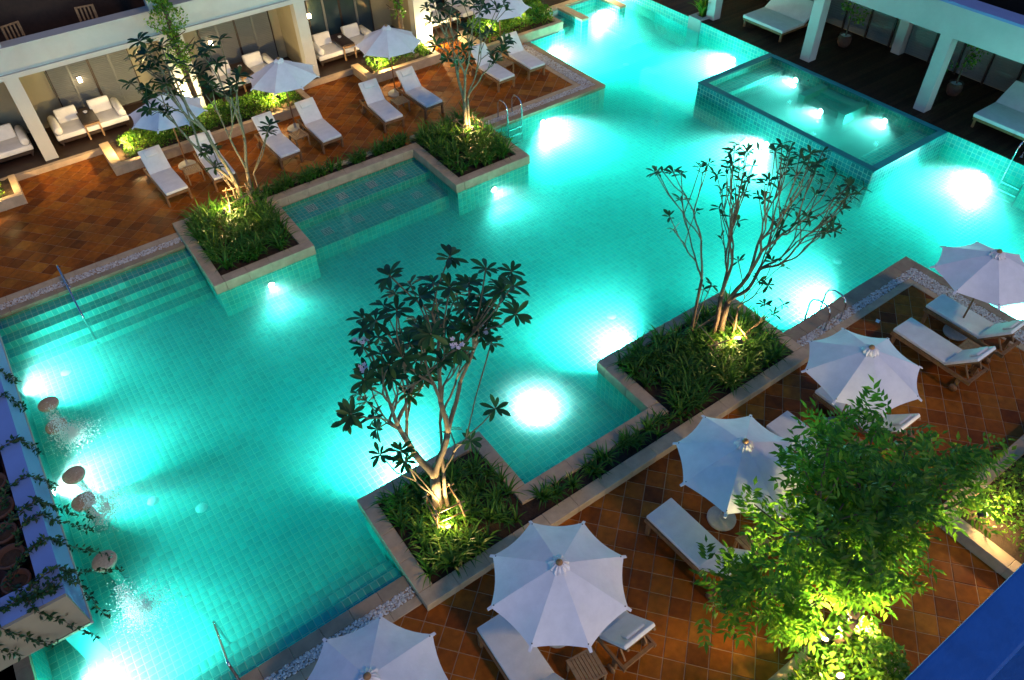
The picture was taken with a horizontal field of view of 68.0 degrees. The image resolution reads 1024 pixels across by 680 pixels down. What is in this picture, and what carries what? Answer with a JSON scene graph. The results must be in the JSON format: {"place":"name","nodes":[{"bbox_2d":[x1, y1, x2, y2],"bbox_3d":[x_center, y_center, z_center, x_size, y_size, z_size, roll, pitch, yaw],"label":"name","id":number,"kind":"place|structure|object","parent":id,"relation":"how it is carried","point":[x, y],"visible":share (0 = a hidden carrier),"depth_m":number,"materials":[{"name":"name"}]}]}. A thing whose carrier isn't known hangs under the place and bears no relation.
{"place":"outdoors","nodes":[
{"label":"outdoors","id":0,"kind":"place"},
{"bbox_2d":[0,39,593,307],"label":"terrace","id":1,"kind":"structure","parent":0,"point":[75,216],"depth_m":23.68,"materials":[{"name":"tile"}]},
{"bbox_2d":[0,174,27,211],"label":"planter box","id":2,"kind":"object","parent":1,"relation":"on","point":[13,196],"visible":0.97,"depth_m":22.93,"materials":[{"name":"stone"}]},
{"bbox_2d":[0,232,179,303],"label":"paving border","id":3,"kind":"object","parent":1,"relation":"on","point":[47,283],"visible":0.97,"depth_m":20.72,"materials":[{"name":"stone"}]},
{"bbox_2d":[0,237,181,309],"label":"pebble bed","id":4,"kind":"object","parent":1,"relation":"on","point":[114,264],"visible":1,"depth_m":20.56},
{"bbox_2d":[138,145,192,207],"bbox_3d":[-10.519,-4.995,22.977,0.860,1.056,1.980,-30,51,-25],"label":"sun lounger","id":5,"kind":"object","parent":1,"relation":"on","point":[163,176],"visible":1,"depth_m":23.00,"materials":[{"name":"fabric"}]},
{"bbox_2d":[128,94,207,169],"bbox_3d":[-10.403,-6.460,23.395,2.216,2.527,2.216,-21,48,-18],"label":"patio umbrella","id":6,"kind":"object","parent":1,"relation":"on","point":[157,122],"visible":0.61,"depth_m":22.49,"materials":[{"name":"fabric"}]},
{"bbox_2d":[98,89,309,175],"bbox_3d":[-10.168,-7.235,25.732,6.900,0.340,1.750,-27,50,-23],"label":"planter box","id":7,"kind":"object","parent":1,"relation":"on","point":[119,162],"visible":0.33,"depth_m":25.02,"materials":[{"name":"stone"}]},
{"bbox_2d":[144,0,203,119],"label":"slender tree","id":8,"kind":"object","parent":7,"relation":"in","point":[171,32],"visible":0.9,"depth_m":23.62,"materials":[{"name":"green plant"}]},
{"bbox_2d":[115,90,301,157],"bbox_3d":[-10.132,-7.617,25.533,6.176,0.725,1.471,-27,50,-23],"label":"shrub planting","id":9,"kind":"object","parent":7,"relation":"on","point":[131,135],"visible":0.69,"depth_m":25.39,"materials":[{"name":"green plant"}]},
{"bbox_2d":[189,130,239,191],"bbox_3d":[-9.242,-5.571,23.506,0.860,1.056,1.980,-27,50,-23],"label":"sun lounger","id":10,"kind":"object","parent":1,"relation":"on","point":[202,161],"visible":0.57,"depth_m":23.53,"materials":[{"name":"fabric"}]},
{"bbox_2d":[251,111,303,169],"bbox_3d":[-7.534,-6.417,24.287,0.860,1.056,1.980,-29,51,-24],"label":"sun lounger","id":11,"kind":"object","parent":1,"relation":"on","point":[280,146],"visible":0.88,"depth_m":24.24,"materials":[{"name":"fabric"}]},
{"bbox_2d":[246,57,319,132],"bbox_3d":[-7.360,-8.042,24.863,2.216,2.527,2.216,-17,47,-14],"label":"patio umbrella","id":12,"kind":"object","parent":1,"relation":"on","point":[277,75],"visible":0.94,"depth_m":23.97,"materials":[{"name":"fabric"}]},
{"bbox_2d":[0,0,567,180],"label":"hotel wing","id":13,"kind":"structure","parent":1,"relation":"on","point":[52,54],"depth_m":25.30,"materials":[{"name":"paint"}]},
{"bbox_2d":[0,123,33,162],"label":"terrace sofa","id":14,"kind":"object","parent":13,"relation":"on","point":[13,144],"visible":1,"depth_m":24.39,"materials":[{"name":"beige fabric"}]},
{"bbox_2d":[45,65,84,109],"bbox_3d":[-14.992,-8.433,25.463,0.655,2.180,0.110,-27,50,-23],"label":"door panel","id":15,"kind":"structure","parent":13,"relation":"in","point":[60,79],"depth_m":25.41,"materials":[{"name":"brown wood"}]},
{"bbox_2d":[66,60,101,106],"bbox_3d":[-14.454,-8.713,25.722,0.655,2.180,0.110,-27,50,-23],"label":"door panel","id":16,"kind":"structure","parent":13,"relation":"in","point":[88,89],"depth_m":25.66,"materials":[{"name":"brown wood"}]},
{"bbox_2d":[47,95,128,145],"bbox_3d":[-14.202,-7.413,25.440,2.300,0.812,1.172,-27,50,-23],"label":"terrace sofa","id":17,"kind":"object","parent":13,"relation":"on","point":[66,126],"visible":0.92,"depth_m":25.32,"materials":[{"name":"white fabric"}]},
{"bbox_2d":[86,54,126,105],"bbox_3d":[-13.915,-8.993,25.982,0.655,2.180,0.110,-27,50,-23],"label":"door panel","id":18,"kind":"structure","parent":13,"relation":"in","point":[102,70],"depth_m":25.98,"materials":[{"name":"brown wood"}]},
{"bbox_2d":[107,49,144,103],"bbox_3d":[-13.377,-9.273,26.242,0.655,2.180,0.110,-27,50,-23],"label":"door panel","id":19,"kind":"structure","parent":13,"relation":"in","point":[120,66],"depth_m":26.25,"materials":[{"name":"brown wood"}]},
{"bbox_2d":[215,20,243,64],"bbox_3d":[-10.310,-10.868,27.721,0.655,2.180,0.110,-27,50,-23],"label":"door panel","id":20,"kind":"structure","parent":13,"relation":"in","point":[231,47],"depth_m":27.72,"materials":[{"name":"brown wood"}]},
{"bbox_2d":[204,51,273,97],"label":"armchairs","id":21,"kind":"object","parent":13,"relation":"on","point":[255,61],"visible":0.5,"depth_m":27.60,"materials":[{"name":"fabric"}]},
{"bbox_2d":[233,16,260,54],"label":"door panel","id":22,"kind":"structure","parent":13,"relation":"in","point":[244,27],"depth_m":27.89,"materials":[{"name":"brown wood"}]},
{"bbox_2d":[250,11,278,59],"bbox_3d":[-9.233,-11.428,28.240,0.655,2.180,0.110,-27,50,-23],"label":"door panel","id":23,"kind":"structure","parent":13,"relation":"in","point":[261,21],"depth_m":28.27,"materials":[{"name":"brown wood"}]},
{"bbox_2d":[304,0,327,40],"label":"door panel","id":24,"kind":"structure","parent":13,"relation":"in","point":[317,22],"depth_m":29.03,"materials":[{"name":"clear glass"}]},
{"bbox_2d":[322,0,342,34],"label":"door panel","id":25,"kind":"structure","parent":13,"relation":"in","point":[331,8],"depth_m":29.39,"materials":[{"name":"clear glass"}]},
{"bbox_2d":[355,0,374,30],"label":"door panel","id":26,"kind":"structure","parent":13,"relation":"in","point":[363,7],"depth_m":30.10,"materials":[{"name":"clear glass"}]},
{"bbox_2d":[294,97,343,153],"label":"sun lounger","id":27,"kind":"object","parent":1,"relation":"on","point":[320,129],"visible":0.94,"depth_m":24.92,"materials":[{"name":"fabric"}]},
{"bbox_2d":[358,78,404,133],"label":"sun lounger","id":28,"kind":"object","parent":1,"relation":"on","point":[378,106],"visible":1,"depth_m":25.77,"materials":[{"name":"fabric"}]},
{"bbox_2d":[354,24,422,97],"bbox_3d":[-4.212,-9.740,26.442,2.216,2.527,2.216,-23,49,-20],"label":"patio umbrella","id":29,"kind":"object","parent":1,"relation":"on","point":[387,41],"visible":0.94,"depth_m":25.54,"materials":[{"name":"fabric"}]},
{"bbox_2d":[351,43,440,82],"bbox_3d":[-4.364,-10.448,28.727,3.150,0.340,1.300,-27,50,-23],"label":"planter box","id":30,"kind":"object","parent":1,"relation":"on","point":[362,72],"visible":0.68,"depth_m":28.40,"materials":[{"name":"stone"}]},
{"bbox_2d":[395,66,443,118],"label":"sun lounger","id":31,"kind":"object","parent":1,"relation":"on","point":[419,94],"visible":0.92,"depth_m":26.34,"materials":[{"name":"fabric"}]},
{"bbox_2d":[469,42,515,92],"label":"sun lounger","id":32,"kind":"object","parent":1,"relation":"on","point":[497,74],"visible":0.73,"depth_m":27.51,"materials":[{"name":"fabric"}]},
{"bbox_2d":[467,0,531,58],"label":"patio umbrella","id":33,"kind":"object","parent":1,"relation":"on","point":[519,7],"visible":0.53,"depth_m":27.40,"materials":[{"name":"fabric"}]},
{"bbox_2d":[458,10,562,52],"bbox_3d":[-0.060,-12.440,30.556,3.900,0.340,1.870,-27,50,-23],"label":"planter box","id":34,"kind":"object","parent":1,"relation":"on","point":[529,33],"visible":0.39,"depth_m":30.30,"materials":[{"name":"stone"}]},
{"bbox_2d":[467,0,553,42],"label":"shrub planting","id":35,"kind":"object","parent":34,"relation":"on","point":[537,6],"visible":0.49,"depth_m":30.08,"materials":[{"name":"green plant"}]},
{"bbox_2d":[499,31,545,80],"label":"sun lounger","id":36,"kind":"object","parent":1,"relation":"on","point":[520,56],"visible":0.81,"depth_m":28.08,"materials":[{"name":"fabric"}]},
{"bbox_2d":[486,44,594,124],"bbox_3d":[-0.202,-9.423,27.767,4.893,0.045,4.327,-27,50,-23],"label":"pebble bed","id":37,"kind":"object","parent":1,"relation":"on","point":[545,59],"visible":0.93,"depth_m":27.60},
{"bbox_2d":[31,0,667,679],"bbox_3d":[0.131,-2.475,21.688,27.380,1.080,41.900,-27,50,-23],"label":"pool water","id":38,"kind":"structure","parent":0,"point":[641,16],"depth_m":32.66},
{"bbox_2d":[43,395,109,458],"bbox_3d":[-9.626,1.836,16.350,1.695,0.930,1.662,-27,50,-23],"label":"water jet","id":39,"kind":"object","parent":38,"relation":"on","point":[72,432],"visible":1,"depth_m":16.51,"materials":[{"name":"liquid"}]},
{"bbox_2d":[67,472,152,544],"bbox_3d":[-8.217,3.108,15.035,1.684,0.926,1.483,14,47,16],"label":"water jet","id":40,"kind":"object","parent":38,"relation":"on","point":[106,504],"visible":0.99,"depth_m":15.14,"materials":[{"name":"liquid"}]},
{"bbox_2d":[102,568,185,655],"bbox_3d":[-6.634,4.589,13.495,1.564,0.933,1.569,-10,46,-8],"label":"water jet","id":41,"kind":"object","parent":38,"relation":"on","point":[146,607],"visible":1,"depth_m":13.61,"materials":[{"name":"liquid"}]},
{"bbox_2d":[0,0,1023,679],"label":"pool basin","id":42,"kind":"object","parent":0,"point":[224,406],"visible":0.58,"depth_m":20.02,"materials":[{"name":"tile"}]},
{"bbox_2d":[0,335,110,670],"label":"swim up bar","id":43,"kind":"object","parent":42,"relation":"on","point":[66,599],"visible":0.78,"depth_m":11.96,"materials":[{"name":"paint"}]},
{"bbox_2d":[0,543,30,572],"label":"clay pot","id":44,"kind":"object","parent":43,"relation":"on","point":[9,553],"visible":0.74,"depth_m":11.52,"materials":[{"name":"ceramic"}]},
{"bbox_2d":[0,580,64,613],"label":"trailing vine","id":45,"kind":"object","parent":43,"relation":"on","point":[17,600],"visible":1,"depth_m":10.66,"materials":[{"name":"green plant"}]},
{"bbox_2d":[0,495,95,532],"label":"trailing vine","id":46,"kind":"object","parent":43,"relation":"on","point":[11,518],"visible":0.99,"depth_m":11.82,"materials":[{"name":"green plant"}]},
{"bbox_2d":[1,579,100,641],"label":"trailing vine","id":47,"kind":"object","parent":43,"relation":"on","point":[36,609],"visible":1,"depth_m":10.78,"materials":[{"name":"green plant"}]},
{"bbox_2d":[12,507,93,547],"bbox_3d":[-7.276,3.115,12.197,0.362,1.583,1.166,7,46,8],"label":"trailing vine","id":48,"kind":"object","parent":43,"relation":"hanging from","point":[17,532],"visible":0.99,"depth_m":11.65,"materials":[{"name":"green plant"}]},
{"bbox_2d":[5,533,112,580],"bbox_3d":[-7.014,3.543,11.961,0.362,1.927,1.348,16,48,17],"label":"trailing vine","id":49,"kind":"object","parent":43,"relation":"hanging from","point":[40,542],"visible":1,"depth_m":11.31,"materials":[{"name":"green plant"}]},
{"bbox_2d":[23,571,110,618],"bbox_3d":[-6.638,3.916,11.148,1.052,1.239,0.482,-27,50,-23],"label":"trailing vine","id":50,"kind":"object","parent":43,"relation":"hanging from","point":[60,577],"visible":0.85,"depth_m":11.17,"materials":[{"name":"green plant"}]},
{"bbox_2d":[25,564,124,590],"bbox_3d":[-6.653,3.775,11.802,0.476,2.064,1.606,4,45,6],"label":"trailing vine","id":51,"kind":"object","parent":43,"relation":"hanging from","point":[69,572],"visible":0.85,"depth_m":11.08,"materials":[{"name":"green plant"}]},
{"bbox_2d":[62,466,98,502],"bbox_3d":[-9.175,3.143,16.232,0.450,0.950,0.450,-27,50,-23],"label":"bar stool","id":52,"kind":"object","parent":42,"relation":"on","point":[70,476],"visible":0.76,"depth_m":15.92,"materials":[{"name":"tile"}]},
{"bbox_2d":[0,242,185,319],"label":"pool coping","id":53,"kind":"object","parent":42,"relation":"on","point":[82,283],"visible":0.95,"depth_m":20.41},
{"bbox_2d":[91,550,130,590],"bbox_3d":[-7.764,4.528,14.801,0.450,0.950,0.450,-27,50,-23],"label":"bar stool","id":54,"kind":"object","parent":42,"relation":"on","point":[98,560],"visible":0.89,"depth_m":14.55,"materials":[{"name":"tile"}]},
{"bbox_2d":[172,142,420,294],"bbox_3d":[-5.557,-3.920,22.401,7.808,0.300,3.450,-27,50,-23],"label":"stone planter","id":55,"kind":"object","parent":42,"relation":"on","point":[221,279],"visible":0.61,"depth_m":21.25,"materials":[{"name":"stone"}]},
{"bbox_2d":[118,32,279,204],"bbox_3d":[-8.147,-5.828,20.472,3.651,5.521,1.565,-15,46,-12],"label":"frangipani tree","id":56,"kind":"object","parent":55,"relation":"in","point":[147,94],"visible":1,"depth_m":19.63,"materials":[{"name":"green plant"}]},
{"bbox_2d":[175,180,299,271],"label":"strap leaf plants","id":57,"kind":"object","parent":55,"relation":"on","point":[204,227],"visible":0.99,"depth_m":21.09,"materials":[{"name":"plant"}]},
{"bbox_2d":[260,131,411,196],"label":"strap leaf plants","id":58,"kind":"object","parent":55,"relation":"in","point":[309,174],"visible":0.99,"depth_m":23.44,"materials":[{"name":"plant"}]},
{"bbox_2d":[240,575,410,679],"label":"pool coping","id":59,"kind":"object","parent":42,"relation":"on","point":[277,662],"visible":0.95,"depth_m":13.37,"materials":[{"name":"stone"}]},
{"bbox_2d":[410,114,529,192],"bbox_3d":[-1.521,-6.062,24.392,2.745,0.300,3.350,-27,50,-23],"label":"stone planter","id":60,"kind":"object","parent":42,"relation":"on","point":[457,182],"visible":0.43,"depth_m":23.58,"materials":[{"name":"stone"}]},
{"bbox_2d":[409,100,517,175],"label":"strap leaf plants","id":61,"kind":"object","parent":60,"relation":"on","point":[433,138],"visible":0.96,"depth_m":24.02,"materials":[{"name":"plant"}]},
{"bbox_2d":[419,0,516,137],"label":"frangipani tree","id":62,"kind":"object","parent":60,"relation":"in","point":[457,60],"visible":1,"depth_m":22.51,"materials":[{"name":"green plant"}]},
{"bbox_2d":[492,83,604,129],"bbox_3d":[1.210,-8.143,26.519,5.146,0.126,0.250,-27,50,-23],"label":"pool coping","id":63,"kind":"object","parent":42,"relation":"on","point":[555,103],"visible":0.94,"depth_m":26.49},
{"bbox_2d":[357,291,809,610],"bbox_3d":[1.916,1.829,16.401,10.360,0.300,2.790,-27,50,-23],"label":"stone planter","id":64,"kind":"object","parent":42,"relation":"on","point":[437,590],"visible":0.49,"depth_m":15.46,"materials":[{"name":"stone"}]},
{"bbox_2d":[331,244,532,518],"bbox_3d":[-1.252,1.067,12.438,3.074,6.805,2.156,-8,45,-6],"label":"frangipani tree","id":65,"kind":"object","parent":64,"relation":"in","point":[423,334],"visible":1,"depth_m":11.24,"materials":[{"name":"green plant"}]},
{"bbox_2d":[371,448,526,589],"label":"strap leaf plants","id":66,"kind":"object","parent":64,"relation":"on","point":[452,543],"visible":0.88,"depth_m":14.57,"materials":[{"name":"plant"}]},
{"bbox_2d":[524,406,684,507],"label":"strap leaf plants","id":67,"kind":"object","parent":64,"relation":"on","point":[625,440],"visible":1,"depth_m":15.47,"materials":[{"name":"plant"}]},
{"bbox_2d":[607,282,792,424],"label":"strap leaf plants","id":68,"kind":"object","parent":64,"relation":"on","point":[682,374],"visible":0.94,"depth_m":17.27,"materials":[{"name":"plant"}]},
{"bbox_2d":[646,138,871,340],"bbox_3d":[4.910,-2.140,16.069,4.069,5.871,2.285,23,50,23],"label":"frangipani tree","id":69,"kind":"object","parent":64,"relation":"in","point":[719,320],"visible":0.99,"depth_m":15.17,"materials":[{"name":"green plant"}]},
{"bbox_2d":[693,53,947,207],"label":"spa pool","id":70,"kind":"structure","parent":42,"relation":"on","point":[760,100],"depth_m":25.25,"materials":[{"name":"tile"}]},
{"bbox_2d":[783,256,917,341],"bbox_3d":[8.542,-1.020,19.152,5.026,0.126,0.370,-27,50,-23],"label":"pool coping","id":71,"kind":"object","parent":42,"relation":"on","point":[804,327],"visible":0.9,"depth_m":19.09,"materials":[{"name":"stone"}]},
{"bbox_2d":[913,263,1023,330],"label":"pool coping","id":72,"kind":"object","parent":42,"relation":"on","point":[980,303],"visible":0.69,"depth_m":18.95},
{"bbox_2d":[263,267,1023,679],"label":"terrace","id":73,"kind":"structure","parent":0,"point":[663,593],"depth_m":13.94,"materials":[{"name":"tile"}]},
{"bbox_2d":[264,586,414,679],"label":"pebble bed","id":74,"kind":"object","parent":73,"relation":"on","point":[312,654],"visible":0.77,"depth_m":13.36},
{"bbox_2d":[286,596,421,679],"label":"paving border","id":75,"kind":"object","parent":73,"relation":"on","point":[403,610],"visible":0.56,"depth_m":13.53,"materials":[{"name":"stone"}]},
{"bbox_2d":[307,613,447,679],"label":"patio umbrella","id":76,"kind":"object","parent":73,"relation":"on","point":[380,647],"visible":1,"depth_m":10.96,"materials":[{"name":"fabric"}]},
{"bbox_2d":[475,614,563,679],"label":"sun lounger","id":77,"kind":"object","parent":73,"relation":"on","point":[501,640],"visible":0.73,"depth_m":12.52,"materials":[{"name":"white wood"}]},
{"bbox_2d":[487,521,631,652],"bbox_3d":[0.747,4.215,12.349,2.216,2.527,2.216,-35,54,-28],"label":"patio umbrella","id":78,"kind":"object","parent":73,"relation":"on","point":[558,586],"visible":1,"depth_m":11.56,"materials":[{"name":"fabric"}]},
{"bbox_2d":[566,646,607,679],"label":"side table","id":79,"kind":"object","parent":73,"relation":"on","point":[589,659],"visible":0.94,"depth_m":12.45,"materials":[{"name":"brown wood"}]},
{"bbox_2d":[596,610,656,673],"bbox_3d":[1.532,4.588,12.988,0.860,1.056,1.980,-28,51,-24],"label":"sun lounger","id":80,"kind":"object","parent":73,"relation":"on","point":[626,630],"visible":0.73,"depth_m":12.50,"materials":[{"name":"white wood"}]},
{"bbox_2d":[644,498,750,602],"bbox_3d":[3.386,3.684,13.822,0.860,1.056,1.980,-29,51,-24],"label":"sun lounger","id":81,"kind":"object","parent":73,"relation":"on","point":[678,529],"visible":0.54,"depth_m":13.96,"materials":[{"name":"white wood"}]},
{"bbox_2d":[672,414,804,530],"bbox_3d":[4.029,2.587,13.854,2.216,2.527,2.216,-36,54,-29],"label":"patio umbrella","id":82,"kind":"object","parent":73,"relation":"on","point":[723,460],"visible":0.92,"depth_m":13.09,"materials":[{"name":"fabric"}]},
{"bbox_2d":[766,411,854,484],"bbox_3d":[6.114,2.153,15.250,0.860,1.056,1.980,-28,51,-24],"label":"sun lounger","id":83,"kind":"object","parent":73,"relation":"on","point":[782,424],"visible":0.1,"depth_m":15.65,"materials":[{"name":"fabric"}]},
{"bbox_2d":[768,615,900,679],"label":"planter box","id":84,"kind":"object","parent":73,"relation":"on","point":[783,671],"visible":0.12,"depth_m":12.51,"materials":[{"name":"stone"}]},
{"bbox_2d":[781,616,911,679],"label":"shrub planting","id":85,"kind":"object","parent":84,"relation":"on","point":[881,649],"visible":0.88,"depth_m":11.84,"materials":[{"name":"green plant"}]},
{"bbox_2d":[689,374,1017,665],"bbox_3d":[5.119,2.900,11.640,5.690,4.876,2.912,-27,50,-23],"label":"shade tree","id":86,"kind":"object","parent":84,"relation":"on","point":[874,514],"visible":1,"depth_m":10.93,"materials":[{"name":"green plant"}]},
{"bbox_2d":[804,278,915,351],"bbox_3d":[8.546,-0.605,18.688,4.316,0.057,0.190,-27,50,-23],"label":"paving border","id":87,"kind":"object","parent":73,"relation":"on","point":[874,305],"visible":0.74,"depth_m":18.77,"materials":[{"name":"stone"}]},
{"bbox_2d":[801,328,922,430],"bbox_3d":[6.896,0.992,15.341,2.216,2.527,2.216,-18,47,-16],"label":"patio umbrella","id":88,"kind":"object","parent":73,"relation":"on","point":[843,363],"visible":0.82,"depth_m":14.55,"materials":[{"name":"fabric"}]},
{"bbox_2d":[810,387,920,455],"bbox_3d":[7.363,1.486,15.870,0.860,1.056,1.980,-27,50,-23],"label":"sun lounger","id":89,"kind":"object","parent":73,"relation":"on","point":[898,421],"visible":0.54,"depth_m":15.65,"materials":[{"name":"fabric"}]},
{"bbox_2d":[797,268,1023,346],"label":"pebble bed","id":90,"kind":"object","parent":73,"relation":"on","point":[941,290],"visible":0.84,"depth_m":18.95,"materials":[{"name":"gravel"}]},
{"bbox_2d":[890,317,996,391],"bbox_3d":[9.674,0.145,17.124,0.860,1.056,1.980,-27,50,-23],"label":"sun lounger","id":91,"kind":"object","parent":73,"relation":"on","point":[939,350],"visible":0.99,"depth_m":17.07,"materials":[{"name":"fabric"}]},
{"bbox_2d":[920,294,1023,363],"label":"sun lounger","id":92,"kind":"object","parent":73,"relation":"on","point":[979,328],"visible":0.98,"depth_m":17.63,"materials":[{"name":"fabric"}]},
{"bbox_2d":[930,241,1023,340],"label":"patio umbrella","id":93,"kind":"object","parent":73,"relation":"on","point":[982,272],"visible":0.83,"depth_m":16.41,"materials":[{"name":"fabric"}]},
{"bbox_2d":[932,435,1023,579],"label":"planter box","id":94,"kind":"object","parent":73,"relation":"on","point":[999,554],"visible":0.48,"depth_m":14.16,"materials":[{"name":"stone"}]},
{"bbox_2d":[968,457,1023,556],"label":"shrub planting","id":95,"kind":"object","parent":94,"relation":"on","point":[1006,494],"visible":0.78,"depth_m":14.15,"materials":[{"name":"green plant"}]},
{"bbox_2d":[652,0,1023,165],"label":"timber deck","id":96,"kind":"structure","parent":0,"point":[880,72],"depth_m":26.82,"materials":[{"name":"brown wood"}]},
{"bbox_2d":[685,12,708,52],"bbox_3d":[7.742,-12.623,31.009,1.060,1.320,0.650,-27,50,-23],"label":"white planter box","id":97,"kind":"object","parent":96,"relation":"on","point":[693,31],"visible":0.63,"depth_m":30.70,"materials":[{"name":"paint"}]},
{"bbox_2d":[743,0,813,41],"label":"daybed","id":98,"kind":"object","parent":96,"relation":"on","point":[781,18],"visible":0.78,"depth_m":29.10,"materials":[{"name":"white fabric"}]},
{"bbox_2d":[706,0,1023,112],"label":"pool pavilion","id":99,"kind":"structure","parent":96,"relation":"on","point":[937,35],"depth_m":24.53,"materials":[{"name":"paint"}]},
{"bbox_2d":[844,1,871,35],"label":"door panel","id":100,"kind":"structure","parent":99,"relation":"in","point":[859,29],"depth_m":28.64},
{"bbox_2d":[866,10,895,44],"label":"door panel","id":101,"kind":"structure","parent":99,"relation":"in","point":[881,26],"depth_m":28.04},
{"bbox_2d":[905,24,936,60],"bbox_3d":[14.577,-10.972,26.707,0.097,2.070,0.950,-27,50,-23],"label":"door panel","id":102,"kind":"structure","parent":99,"relation":"in","point":[921,40],"depth_m":27.07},
{"bbox_2d":[956,44,992,81],"bbox_3d":[15.756,-9.815,25.511,0.097,2.070,0.950,-27,50,-23],"label":"door panel","id":103,"kind":"structure","parent":99,"relation":"in","point":[978,71],"depth_m":25.86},
{"bbox_2d":[984,54,1022,91],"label":"door panel","id":104,"kind":"structure","parent":99,"relation":"in","point":[1003,72],"depth_m":25.27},
{"bbox_2d":[946,43,987,96],"bbox_3d":[14.810,-8.985,24.822,1.026,2.043,1.057,-27,50,-23],"label":"potted tree","id":105,"kind":"object","parent":96,"relation":"on","point":[954,87],"visible":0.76,"depth_m":25.07,"materials":[{"name":"green plant"}]},
{"bbox_2d":[970,80,1023,140],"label":"daybed","id":106,"kind":"object","parent":96,"relation":"on","point":[1004,112],"visible":1,"depth_m":23.71,"materials":[{"name":"white fabric"}]},
{"bbox_2d":[905,563,1023,679],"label":"balcony railing","id":107,"kind":"object","parent":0,"point":[984,640],"depth_m":2.00,"materials":[{"name":"blue paint"}]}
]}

